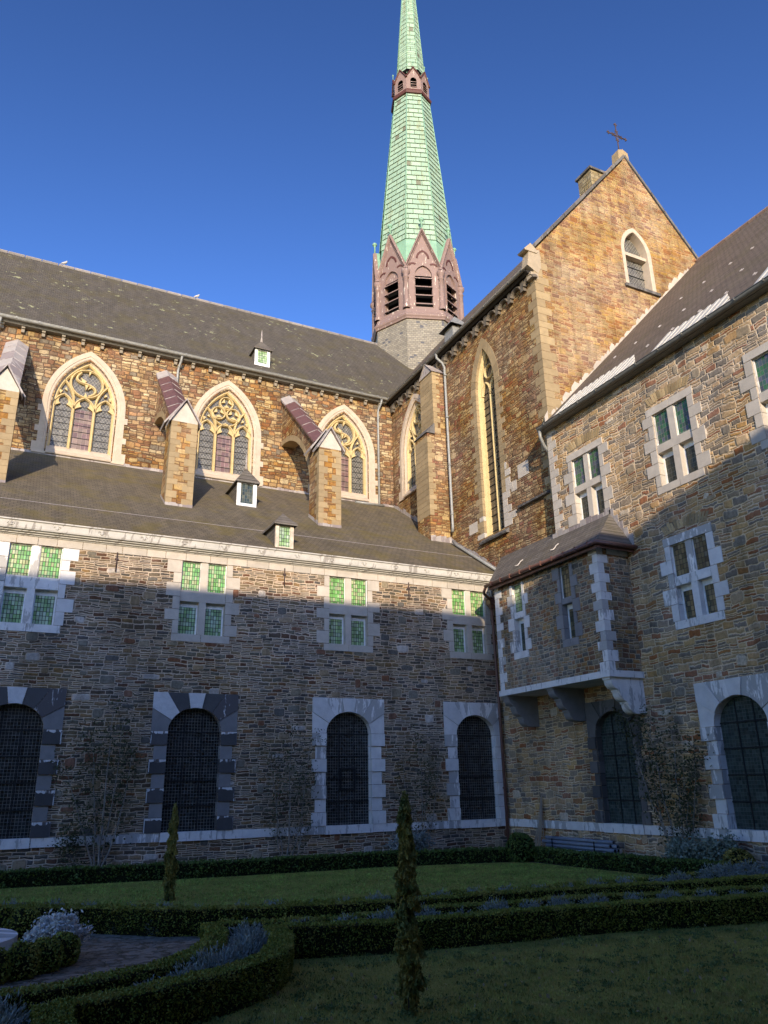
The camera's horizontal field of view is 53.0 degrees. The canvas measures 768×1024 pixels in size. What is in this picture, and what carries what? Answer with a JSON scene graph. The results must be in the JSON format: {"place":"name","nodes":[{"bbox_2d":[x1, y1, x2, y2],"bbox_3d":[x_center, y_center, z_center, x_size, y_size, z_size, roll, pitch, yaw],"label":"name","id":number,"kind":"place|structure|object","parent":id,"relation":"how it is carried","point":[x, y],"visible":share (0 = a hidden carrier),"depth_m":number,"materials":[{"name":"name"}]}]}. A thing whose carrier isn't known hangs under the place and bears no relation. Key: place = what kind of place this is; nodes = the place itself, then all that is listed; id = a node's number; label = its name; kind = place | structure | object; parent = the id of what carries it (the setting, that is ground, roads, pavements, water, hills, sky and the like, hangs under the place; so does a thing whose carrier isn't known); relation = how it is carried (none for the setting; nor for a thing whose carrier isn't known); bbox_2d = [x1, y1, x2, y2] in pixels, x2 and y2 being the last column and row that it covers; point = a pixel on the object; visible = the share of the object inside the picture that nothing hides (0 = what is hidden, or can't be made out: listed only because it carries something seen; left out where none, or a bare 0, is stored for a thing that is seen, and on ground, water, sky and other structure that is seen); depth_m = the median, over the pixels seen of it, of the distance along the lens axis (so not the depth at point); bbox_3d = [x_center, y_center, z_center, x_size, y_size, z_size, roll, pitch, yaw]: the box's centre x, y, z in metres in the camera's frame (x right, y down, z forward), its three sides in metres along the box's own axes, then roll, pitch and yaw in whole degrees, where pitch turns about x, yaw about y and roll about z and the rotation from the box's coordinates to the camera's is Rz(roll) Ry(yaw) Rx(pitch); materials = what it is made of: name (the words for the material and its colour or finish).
{"place":"outdoors","nodes":[
{"label":"outdoors","id":0,"kind":"place"},
{"bbox_2d":[0,934,201,990],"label":"path","id":1,"kind":"structure","parent":0,"point":[103,952],"depth_m":11.95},
{"bbox_2d":[0,947,13,983],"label":"box ball","id":2,"kind":"object","parent":1,"relation":"on","point":[5,961],"visible":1,"depth_m":10.22,"materials":[{"name":"green plant"}]},
{"bbox_2d":[0,905,13,928],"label":"box ball","id":3,"kind":"object","parent":1,"relation":"on","point":[5,913],"visible":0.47,"depth_m":13.25,"materials":[{"name":"green plant"}]},
{"bbox_2d":[0,928,17,950],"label":"basin rim","id":4,"kind":"object","parent":1,"relation":"on","point":[8,938],"visible":0.54,"depth_m":11.59,"materials":[{"name":"grey stone"}]},
{"bbox_2d":[4,906,40,940],"bbox_3d":[-6.218,7.077,13.258,0.602,0.559,0.604,8,-22,-25],"label":"box ball","id":5,"kind":"object","parent":1,"relation":"on","point":[20,920],"visible":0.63,"depth_m":13.12,"materials":[{"name":"green plant"}]},
{"bbox_2d":[5,940,41,981],"bbox_3d":[-4.983,6.147,10.549,0.553,0.498,0.560,8,-22,-25],"label":"box ball","id":6,"kind":"object","parent":1,"relation":"on","point":[26,959],"visible":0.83,"depth_m":10.43,"materials":[{"name":"green plant"}]},
{"bbox_2d":[33,936,63,974],"bbox_3d":[-4.812,6.271,10.910,0.537,0.483,0.544,8,-22,-25],"label":"box ball","id":7,"kind":"object","parent":1,"relation":"on","point":[52,955],"visible":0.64,"depth_m":10.81,"materials":[{"name":"green plant"}]},
{"bbox_2d":[21,908,94,942],"bbox_3d":[-4.958,6.456,11.799,0.828,0.720,1.020,-9,-21,21],"label":"dusty miller","id":8,"kind":"object","parent":1,"relation":"on","point":[49,925],"visible":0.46,"depth_m":11.70,"materials":[{"name":"grey plant"}]},
{"bbox_2d":[51,931,81,967],"bbox_3d":[-4.704,6.401,11.272,0.538,0.476,0.529,8,-22,-25],"label":"box ball","id":9,"kind":"object","parent":1,"relation":"on","point":[71,944],"visible":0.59,"depth_m":11.19,"materials":[{"name":"green plant"}]},
{"bbox_2d":[0,921,229,1023],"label":"box hedge","id":10,"kind":"object","parent":1,"relation":"on","point":[212,933],"visible":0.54,"depth_m":8.76,"materials":[{"name":"green plant"}]},
{"bbox_2d":[0,862,652,905],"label":"grass","id":11,"kind":"structure","parent":0,"point":[431,880],"depth_m":19.95,"materials":[{"name":"green plant"}]},
{"bbox_2d":[0,861,767,1023],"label":"ground","id":12,"kind":"structure","parent":0,"point":[744,971],"depth_m":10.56,"materials":[{"name":"green plant"}]},
{"bbox_2d":[0,1008,23,1023],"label":"lavender clump","id":13,"kind":"object","parent":12,"relation":"on","point":[5,1019],"visible":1,"depth_m":6.87,"materials":[{"name":"grey plant"}]},
{"bbox_2d":[1,897,25,906],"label":"lavender clump","id":14,"kind":"object","parent":12,"relation":"on","point":[12,901],"visible":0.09,"depth_m":14.52,"materials":[{"name":"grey plant"}]},
{"bbox_2d":[0,988,37,1023],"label":"lavender clump","id":15,"kind":"object","parent":12,"relation":"on","point":[4,1008],"visible":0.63,"depth_m":7.30,"materials":[{"name":"grey plant"}]},
{"bbox_2d":[27,1000,77,1023],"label":"box hedge","id":16,"kind":"object","parent":12,"relation":"on","point":[41,1015],"visible":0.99,"depth_m":7.19,"materials":[{"name":"green plant"}]},
{"bbox_2d":[43,897,67,906],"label":"lavender clump","id":17,"kind":"object","parent":12,"relation":"on","point":[57,902],"visible":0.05,"depth_m":14.31,"materials":[{"name":"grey plant"}]},
{"bbox_2d":[128,974,162,989],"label":"lavender clump","id":18,"kind":"object","parent":12,"relation":"on","point":[144,981],"visible":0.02,"depth_m":8.67,"materials":[{"name":"grey plant"}]},
{"bbox_2d":[144,900,172,934],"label":"lavender clump","id":19,"kind":"object","parent":12,"relation":"on","point":[155,910],"visible":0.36,"depth_m":13.49,"materials":[{"name":"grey plant"}]},
{"bbox_2d":[45,923,294,1023],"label":"box hedge","id":20,"kind":"object","parent":12,"relation":"on","point":[190,996],"visible":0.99,"depth_m":8.41,"materials":[{"name":"green plant"}]},
{"bbox_2d":[161,803,178,900],"bbox_3d":[-4.940,7.890,17.872,0.400,2.144,0.410,8,-22,-25],"label":"columnar yew","id":21,"kind":"object","parent":12,"relation":"on","point":[171,869],"visible":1,"depth_m":17.76,"materials":[{"name":"green plant"}]},
{"bbox_2d":[158,958,206,981],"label":"lavender clump","id":22,"kind":"object","parent":12,"relation":"on","point":[182,971],"visible":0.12,"depth_m":9.03,"materials":[{"name":"grey plant"}]},
{"bbox_2d":[188,941,235,974],"bbox_3d":[-2.084,5.731,9.429,0.871,0.841,0.871,5,-20,-16],"label":"lavender clump","id":23,"kind":"object","parent":12,"relation":"on","point":[217,957],"visible":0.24,"depth_m":9.51,"materials":[{"name":"grey plant"}]},
{"bbox_2d":[208,940,250,966],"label":"lavender clump","id":24,"kind":"object","parent":12,"relation":"on","point":[240,955],"visible":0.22,"depth_m":9.99,"materials":[{"name":"grey plant"}]},
{"bbox_2d":[222,931,266,959],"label":"lavender clump","id":25,"kind":"object","parent":12,"relation":"on","point":[253,948],"visible":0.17,"depth_m":10.50,"materials":[{"name":"grey plant"}]},
{"bbox_2d":[226,918,262,947],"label":"lavender clump","id":26,"kind":"object","parent":12,"relation":"on","point":[239,929],"visible":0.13,"depth_m":11.51,"materials":[{"name":"grey plant"}]},
{"bbox_2d":[226,923,270,952],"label":"lavender clump","id":27,"kind":"object","parent":12,"relation":"on","point":[263,939],"visible":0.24,"depth_m":11.03,"materials":[{"name":"grey plant"}]},
{"bbox_2d":[0,447,509,871],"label":"cloister wing","id":28,"kind":"structure","parent":12,"relation":"on","point":[218,627],"depth_m":26.98,"materials":[{"name":"stone"}]},
{"bbox_2d":[0,687,66,849],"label":"arched window","id":29,"kind":"structure","parent":28,"relation":"in","point":[21,727],"depth_m":23.15,"materials":[{"name":"stone"}]},
{"bbox_2d":[0,541,79,633],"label":"mullioned window","id":30,"kind":"structure","parent":28,"relation":"in","point":[30,590],"depth_m":24.69,"materials":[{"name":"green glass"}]},
{"bbox_2d":[143,692,238,841],"bbox_3d":[-6.293,8.275,25.163,2.827,4.564,0.430,8,-22,-25],"label":"arched window","id":31,"kind":"structure","parent":28,"relation":"in","point":[191,764],"depth_m":25.17,"materials":[{"name":"stone"}]},
{"bbox_2d":[164,559,239,643],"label":"mullioned window","id":32,"kind":"structure","parent":28,"relation":"in","point":[203,587],"depth_m":26.93,"materials":[{"name":"stone"}]},
{"bbox_2d":[316,576,379,652],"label":"mullioned window","id":33,"kind":"structure","parent":28,"relation":"in","point":[347,600],"depth_m":29.29,"materials":[{"name":"stone"}]},
{"bbox_2d":[311,697,385,834],"bbox_3d":[-1.314,9.015,27.502,2.827,4.564,0.425,8,-22,-25],"label":"arched window","id":34,"kind":"structure","parent":28,"relation":"in","point":[350,756],"depth_m":27.50,"materials":[{"name":"grey glass"}]},
{"bbox_2d":[441,588,497,659],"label":"mullioned window","id":35,"kind":"structure","parent":28,"relation":"in","point":[467,632],"depth_m":31.53,"materials":[{"name":"stone"}]},
{"bbox_2d":[443,702,504,827],"bbox_3d":[3.433,9.719,29.729,2.609,4.564,0.425,8,-22,-25],"label":"arched window","id":36,"kind":"structure","parent":28,"relation":"in","point":[471,763],"depth_m":29.74,"materials":[{"name":"grey glass"}]},
{"bbox_2d":[0,845,510,888],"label":"box hedge","id":37,"kind":"object","parent":12,"relation":"on","point":[76,875],"visible":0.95,"depth_m":22.33,"materials":[{"name":"green plant"}]},
{"bbox_2d":[264,897,282,904],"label":"lavender clump","id":38,"kind":"object","parent":12,"relation":"on","point":[274,902],"visible":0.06,"depth_m":13.95,"materials":[{"name":"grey plant"}]},
{"bbox_2d":[331,912,358,922],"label":"lavender clump","id":39,"kind":"object","parent":12,"relation":"on","point":[340,919],"visible":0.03,"depth_m":12.14,"materials":[{"name":"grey plant"}]},
{"bbox_2d":[0,123,697,570],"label":"abbey church","id":40,"kind":"structure","parent":12,"relation":"on","point":[182,391],"depth_m":38.01,"materials":[{"name":"stone"}]},
{"bbox_2d":[30,352,127,464],"bbox_3d":[-14.550,-5.178,37.396,4.180,5.766,0.590,8,-22,-25],"label":"traceried window","id":41,"kind":"structure","parent":40,"relation":"in","point":[83,409],"depth_m":37.32,"materials":[{"name":"stone"}]},
{"bbox_2d":[194,381,263,486],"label":"traceried window","id":42,"kind":"structure","parent":40,"relation":"in","point":[225,434],"depth_m":40.37,"materials":[{"name":"stone"}]},
{"bbox_2d":[308,404,377,503],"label":"traceried window","id":43,"kind":"structure","parent":40,"relation":"in","point":[354,461],"depth_m":43.45,"materials":[{"name":"stone"}]},
{"bbox_2d":[399,393,421,501],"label":"traceried window","id":44,"kind":"structure","parent":40,"relation":"in","point":[407,461],"depth_m":42.82,"materials":[{"name":"stone"}]},
{"bbox_2d":[370,0,463,404],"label":"church spire","id":45,"kind":"structure","parent":40,"relation":"on","point":[416,305],"depth_m":57.85,"materials":[{"name":"metal"}]},
{"bbox_2d":[469,337,516,544],"bbox_3d":[5.030,-3.628,35.319,0.800,10.202,3.042,8,-22,-25],"label":"lancet window","id":46,"kind":"structure","parent":40,"relation":"in","point":[493,489],"depth_m":35.42,"materials":[{"name":"stone"}]},
{"bbox_2d":[621,228,660,297],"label":"gable window","id":47,"kind":"structure","parent":40,"relation":"in","point":[637,262],"depth_m":37.65,"materials":[{"name":"stone"}]},
{"bbox_2d":[365,889,391,899],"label":"lavender clump","id":48,"kind":"object","parent":12,"relation":"on","point":[377,896],"visible":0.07,"depth_m":14.43,"materials":[{"name":"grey plant"}]},
{"bbox_2d":[367,905,394,921],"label":"lavender clump","id":49,"kind":"object","parent":12,"relation":"on","point":[385,916],"visible":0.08,"depth_m":12.33,"materials":[{"name":"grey plant"}]},
{"bbox_2d":[0,873,767,936],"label":"box hedge","id":50,"kind":"object","parent":12,"relation":"on","point":[177,920],"visible":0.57,"depth_m":13.74,"materials":[{"name":"green plant"}]},
{"bbox_2d":[1,866,766,908],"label":"box hedge","id":51,"kind":"object","parent":12,"relation":"on","point":[579,883],"visible":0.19,"depth_m":15.63,"materials":[{"name":"green plant"}]},
{"bbox_2d":[393,791,426,1014],"bbox_3d":[0.278,4.482,8.941,0.408,2.368,0.403,8,-22,-25],"label":"columnar yew","id":52,"kind":"object","parent":12,"relation":"on","point":[408,938],"visible":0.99,"depth_m":8.82,"materials":[{"name":"green plant"}]},
{"bbox_2d":[414,903,445,916],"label":"lavender clump","id":53,"kind":"object","parent":12,"relation":"on","point":[428,912],"visible":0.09,"depth_m":12.54,"materials":[{"name":"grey plant"}]},
{"bbox_2d":[429,890,451,894],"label":"lavender clump","id":54,"kind":"object","parent":12,"relation":"on","point":[439,892],"visible":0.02,"depth_m":14.88,"materials":[{"name":"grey plant"}]},
{"bbox_2d":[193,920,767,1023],"bbox_3d":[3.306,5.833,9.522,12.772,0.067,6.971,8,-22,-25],"label":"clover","id":55,"kind":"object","parent":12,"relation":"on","point":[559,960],"visible":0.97,"depth_m":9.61,"materials":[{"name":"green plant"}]},
{"bbox_2d":[216,884,767,944],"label":"lavender","id":56,"kind":"object","parent":12,"relation":"on","point":[444,908],"visible":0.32,"depth_m":13.54,"materials":[{"name":"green plant"}]},
{"bbox_2d":[477,895,515,910],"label":"lavender clump","id":57,"kind":"object","parent":12,"relation":"on","point":[498,904],"visible":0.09,"depth_m":12.98,"materials":[{"name":"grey plant"}]},
{"bbox_2d":[498,882,517,890],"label":"lavender clump","id":58,"kind":"object","parent":12,"relation":"on","point":[500,888],"visible":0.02,"depth_m":15.44,"materials":[{"name":"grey plant"}]},
{"bbox_2d":[253,924,767,1023],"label":"fallen leaves","id":59,"kind":"object","parent":12,"relation":"on","point":[540,995],"visible":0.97,"depth_m":9.63,"materials":[{"name":"brown plant"}]},
{"bbox_2d":[281,892,767,958],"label":"box hedge","id":60,"kind":"object","parent":12,"relation":"on","point":[352,937],"visible":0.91,"depth_m":12.46,"materials":[{"name":"green plant"}]},
{"bbox_2d":[519,899,543,907],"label":"lavender clump","id":61,"kind":"object","parent":12,"relation":"on","point":[531,904],"visible":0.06,"depth_m":13.24,"materials":[{"name":"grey plant"}]},
{"bbox_2d":[546,892,577,906],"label":"lavender clump","id":62,"kind":"object","parent":12,"relation":"on","point":[561,902],"visible":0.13,"depth_m":13.43,"materials":[{"name":"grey plant"}]},
{"bbox_2d":[577,892,608,904],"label":"lavender clump","id":63,"kind":"object","parent":12,"relation":"on","point":[597,900],"visible":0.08,"depth_m":13.68,"materials":[{"name":"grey plant"}]},
{"bbox_2d":[585,877,606,884],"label":"lavender clump","id":64,"kind":"object","parent":12,"relation":"on","point":[593,882],"visible":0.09,"depth_m":16.06,"materials":[{"name":"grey plant"}]},
{"bbox_2d":[615,875,633,883],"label":"lavender clump","id":65,"kind":"object","parent":12,"relation":"on","point":[626,881],"visible":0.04,"depth_m":16.30,"materials":[{"name":"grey plant"}]},
{"bbox_2d":[482,206,767,868],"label":"convent wing","id":66,"kind":"structure","parent":12,"relation":"on","point":[636,581],"depth_m":24.64,"materials":[{"name":"brown stone"}]},
{"bbox_2d":[563,437,613,528],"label":"mullioned window","id":67,"kind":"structure","parent":66,"relation":"in","point":[592,495],"depth_m":28.09,"materials":[{"name":"stone"}]},
{"bbox_2d":[584,699,652,834],"bbox_3d":[7.647,8.157,24.845,0.425,4.094,2.488,8,-22,-25],"label":"arched window","id":68,"kind":"structure","parent":66,"relation":"in","point":[622,815],"depth_m":25.07,"materials":[{"name":"black glass"}]},
{"bbox_2d":[642,386,711,494],"bbox_3d":[9.342,-2.222,24.511,0.329,3.014,2.508,8,-22,-25],"label":"mullioned window","id":69,"kind":"structure","parent":66,"relation":"in","point":[678,436],"depth_m":24.49,"materials":[{"name":"stone"}]},
{"bbox_2d":[660,522,729,629],"bbox_3d":[9.368,1.977,23.127,0.329,2.874,2.414,8,-22,-25],"label":"mullioned window","id":70,"kind":"structure","parent":66,"relation":"in","point":[698,593],"depth_m":23.10,"materials":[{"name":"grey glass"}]},
{"bbox_2d":[693,673,767,842],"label":"arched window","id":71,"kind":"structure","parent":66,"relation":"in","point":[741,721],"depth_m":21.02,"materials":[{"name":"grey glass"}]},
{"bbox_2d":[739,341,767,449],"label":"mullioned window","id":72,"kind":"structure","parent":66,"relation":"in","point":[760,363],"depth_m":21.87,"materials":[{"name":"stone"}]},
{"bbox_2d":[623,891,645,898],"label":"lavender clump","id":73,"kind":"object","parent":12,"relation":"on","point":[633,896],"visible":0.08,"depth_m":13.83,"materials":[{"name":"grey plant"}]},
{"bbox_2d":[648,876,666,881],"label":"lavender clump","id":74,"kind":"object","parent":12,"relation":"on","point":[658,879],"visible":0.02,"depth_m":16.48,"materials":[{"name":"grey plant"}]},
{"bbox_2d":[656,886,681,899],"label":"lavender clump","id":75,"kind":"object","parent":12,"relation":"on","point":[666,895],"visible":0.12,"depth_m":13.95,"materials":[{"name":"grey plant"}]},
{"bbox_2d":[666,868,694,881],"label":"lavender clump","id":76,"kind":"object","parent":12,"relation":"on","point":[671,878],"visible":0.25,"depth_m":16.73,"materials":[{"name":"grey plant"}]},
{"bbox_2d":[695,874,712,878],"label":"lavender clump","id":77,"kind":"object","parent":12,"relation":"on","point":[703,876],"visible":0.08,"depth_m":17.00,"materials":[{"name":"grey plant"}]},
{"bbox_2d":[695,888,717,896],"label":"lavender clump","id":78,"kind":"object","parent":12,"relation":"on","point":[704,894],"visible":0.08,"depth_m":14.10,"materials":[{"name":"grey plant"}]},
{"bbox_2d":[694,862,727,877],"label":"lavender clump","id":79,"kind":"object","parent":12,"relation":"on","point":[714,869],"visible":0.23,"depth_m":17.47,"materials":[{"name":"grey plant"}]},
{"bbox_2d":[721,868,743,876],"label":"lavender clump","id":80,"kind":"object","parent":12,"relation":"on","point":[729,874],"visible":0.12,"depth_m":17.19,"materials":[{"name":"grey plant"}]},
{"bbox_2d":[719,859,749,875],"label":"lavender clump","id":81,"kind":"object","parent":12,"relation":"on","point":[738,869],"visible":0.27,"depth_m":17.84,"materials":[{"name":"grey plant"}]},
{"bbox_2d":[729,888,745,893],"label":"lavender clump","id":82,"kind":"object","parent":12,"relation":"on","point":[742,892],"visible":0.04,"depth_m":14.34,"materials":[{"name":"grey plant"}]},
{"bbox_2d":[731,858,767,873],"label":"lavender clump","id":83,"kind":"object","parent":12,"relation":"on","point":[744,866],"visible":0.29,"depth_m":18.28,"materials":[{"name":"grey plant"}]},
{"bbox_2d":[741,866,765,877],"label":"lavender clump","id":84,"kind":"object","parent":12,"relation":"on","point":[753,872],"visible":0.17,"depth_m":17.52,"materials":[{"name":"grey plant"}]},
{"bbox_2d":[0,0,767,340],"label":"sky","id":85,"kind":"structure","parent":0,"point":[233,153],"materials":[{"name":"blue"}]},
{"bbox_2d":[509,857,660,875],"bbox_3d":[-4.258,8.780,17.343,27.300,0.001,14.400,8,-22,-25],"label":"soil bed","id":86,"kind":"object","parent":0,"point":[572,866],"visible":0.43,"depth_m":23.75,"materials":[{"name":"brown soil"}]},
{"bbox_2d":[47,691,149,868],"bbox_3d":[-8.656,8.165,23.360,2.965,5.388,0.599,8,-22,-25],"label":"climbing shrub","id":87,"kind":"object","parent":86,"relation":"on","point":[94,844],"visible":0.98,"depth_m":23.22,"materials":[{"name":"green plant"}]},
{"bbox_2d":[247,707,326,855],"bbox_3d":[-3.171,9.129,25.866,2.943,5.033,0.585,8,-22,-25],"label":"climbing shrub","id":88,"kind":"object","parent":86,"relation":"on","point":[290,808],"visible":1,"depth_m":25.83,"materials":[{"name":"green plant"}]},
{"bbox_2d":[383,828,437,851],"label":"lavender bush","id":89,"kind":"object","parent":86,"relation":"on","point":[420,841],"visible":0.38,"depth_m":26.57,"materials":[{"name":"green plant"}]},
{"bbox_2d":[386,725,448,848],"bbox_3d":[1.281,10.037,27.873,2.558,4.509,0.574,8,-22,-25],"label":"climbing shrub","id":90,"kind":"object","parent":86,"relation":"on","point":[426,803],"visible":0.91,"depth_m":28.03,"materials":[{"name":"green plant"}]},
{"bbox_2d":[505,832,534,861],"bbox_3d":[4.412,10.864,24.978,1.022,0.942,1.032,8,-22,-25],"label":"box ball","id":91,"kind":"object","parent":86,"relation":"on","point":[519,845],"visible":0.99,"depth_m":24.69,"materials":[{"name":"green plant"}]},
{"bbox_2d":[530,846,724,875],"bbox_3d":[6.662,10.013,22.063,0.712,0.534,7.266,11,-23,-30],"label":"box hedge","id":92,"kind":"object","parent":86,"relation":"on","point":[636,863],"visible":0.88,"depth_m":21.71,"materials":[{"name":"green plant"}]},
{"bbox_2d":[606,700,713,848],"bbox_3d":[8.149,7.839,22.642,0.656,4.934,3.942,8,-22,-25],"label":"climbing shrub","id":93,"kind":"object","parent":86,"relation":"on","point":[686,806],"visible":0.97,"depth_m":22.43,"materials":[{"name":"green plant"}]},
{"bbox_2d":[659,829,709,859],"bbox_3d":[8.167,9.252,20.942,1.374,1.120,1.958,8,-22,-25],"label":"silver bush","id":94,"kind":"object","parent":86,"relation":"on","point":[677,847],"visible":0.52,"depth_m":20.80,"materials":[{"name":"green plant"}]},
{"bbox_2d":[698,827,743,861],"bbox_3d":[8.880,8.903,20.154,1.187,1.220,1.327,-7,-20,16],"label":"silver bush","id":95,"kind":"object","parent":86,"relation":"on","point":[716,850],"visible":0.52,"depth_m":20.07,"materials":[{"name":"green plant"}]},
{"bbox_2d":[722,847,757,867],"bbox_3d":[8.849,8.792,19.162,0.887,0.809,0.896,8,-22,-25],"label":"box ball","id":96,"kind":"object","parent":86,"relation":"on","point":[736,855],"visible":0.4,"depth_m":19.05,"materials":[{"name":"green plant"}]},
{"bbox_3d":[6.265,10.925,24.759,0.112,0.112,3.350,8,-22,-25],"label":"drainage pipe","id":97,"kind":"object","parent":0,"visible":0},
{"bbox_2d":[546,843,616,852],"bbox_3d":[6.278,10.809,24.768,0.112,0.112,3.350,8,-22,-25],"label":"drainage pipe","id":98,"kind":"object","parent":97,"relation":"on","point":[582,848],"visible":0.88,"depth_m":24.60,"materials":[{"name":"grey plastic"}]},
{"bbox_2d":[542,839,611,848],"bbox_3d":[6.193,10.761,24.965,0.112,0.112,3.350,8,-22,-25],"label":"drainage pipe","id":99,"kind":"object","parent":98,"relation":"on","point":[578,843],"visible":1,"depth_m":24.78,"materials":[{"name":"grey plastic"}]},
{"bbox_3d":[6.390,10.818,24.799,0.112,0.112,3.350,8,-22,-25],"label":"drainage pipe","id":100,"kind":"object","parent":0,"visible":0},
{"bbox_2d":[549,839,618,848],"bbox_3d":[6.385,10.715,24.843,0.112,0.112,3.350,8,-22,-25],"label":"drainage pipe","id":101,"kind":"object","parent":100,"relation":"on","point":[615,846],"visible":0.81,"depth_m":23.63,"materials":[{"name":"grey plastic"}]},
{"bbox_2d":[545,836,614,844],"bbox_3d":[6.314,10.661,25.024,0.112,0.112,3.350,8,-22,-25],"label":"drainage pipe","id":102,"kind":"object","parent":101,"relation":"on","point":[582,840],"visible":1,"depth_m":24.86,"materials":[{"name":"grey plastic"}]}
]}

